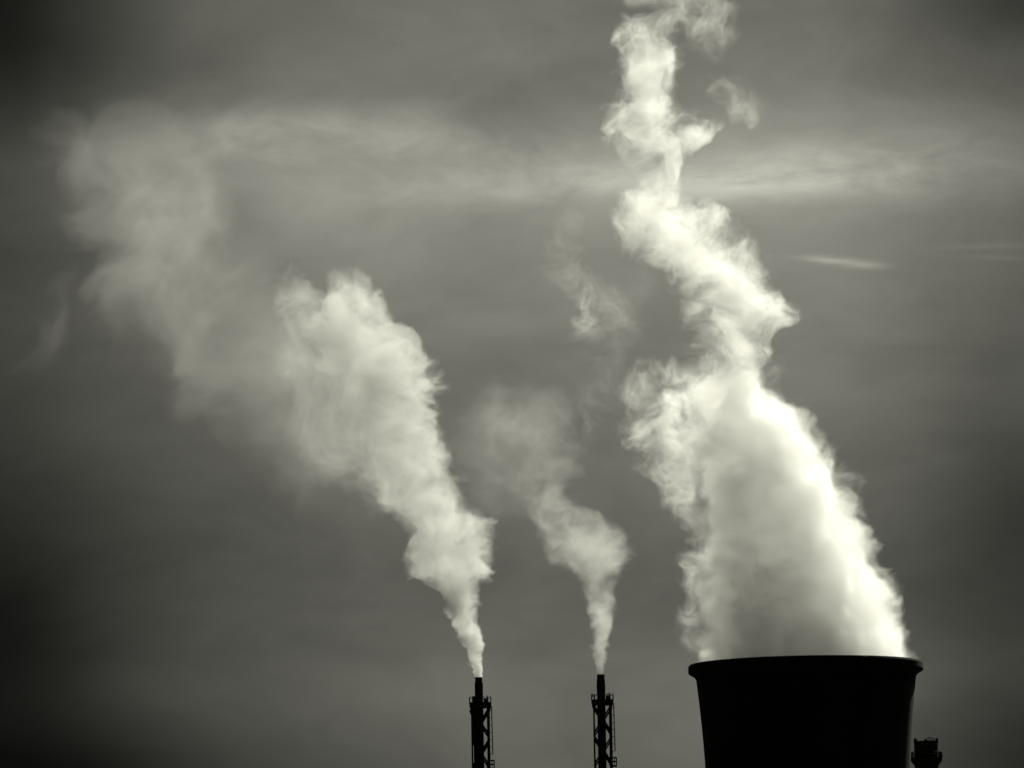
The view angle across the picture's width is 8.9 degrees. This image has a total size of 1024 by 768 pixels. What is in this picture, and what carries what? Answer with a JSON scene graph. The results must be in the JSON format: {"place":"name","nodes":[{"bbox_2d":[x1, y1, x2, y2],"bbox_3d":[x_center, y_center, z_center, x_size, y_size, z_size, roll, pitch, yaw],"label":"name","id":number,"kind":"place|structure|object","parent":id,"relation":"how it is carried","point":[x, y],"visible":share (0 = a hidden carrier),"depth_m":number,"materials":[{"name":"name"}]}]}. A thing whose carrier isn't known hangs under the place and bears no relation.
{"place":"outdoors","nodes":[
{"label":"outdoors","id":0,"kind":"place"},
{"bbox_2d":[0,0,1023,767],"label":"sky","id":1,"kind":"structure","parent":0,"point":[362,363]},
{"bbox_2d":[911,737,942,767],"bbox_3d":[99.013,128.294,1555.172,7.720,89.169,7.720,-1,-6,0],"label":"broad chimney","id":2,"kind":"object","parent":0,"point":[926,754],"visible":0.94,"depth_m":1557.15,"materials":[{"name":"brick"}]},
{"label":"ground","id":3,"kind":"structure","parent":0,"visible":0},
{"bbox_2d":[469,677,494,767],"bbox_3d":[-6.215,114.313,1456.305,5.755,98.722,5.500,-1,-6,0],"label":"lattice chimney","id":4,"kind":"object","parent":3,"relation":"on","point":[477,705],"visible":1,"depth_m":1458.98,"materials":[{"name":"metal"}]},
{"bbox_2d":[591,674,616,767],"bbox_3d":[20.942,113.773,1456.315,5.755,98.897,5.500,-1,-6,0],"label":"lattice chimney","id":5,"kind":"object","parent":3,"relation":"on","point":[600,702],"visible":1,"depth_m":1458.89,"materials":[{"name":"metal"}]},
{"bbox_2d":[688,655,923,767],"bbox_3d":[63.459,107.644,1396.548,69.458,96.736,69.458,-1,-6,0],"label":"cooling tower","id":6,"kind":"structure","parent":3,"relation":"on","point":[827,711],"depth_m":1380.87,"materials":[{"name":"concrete"}]}
]}

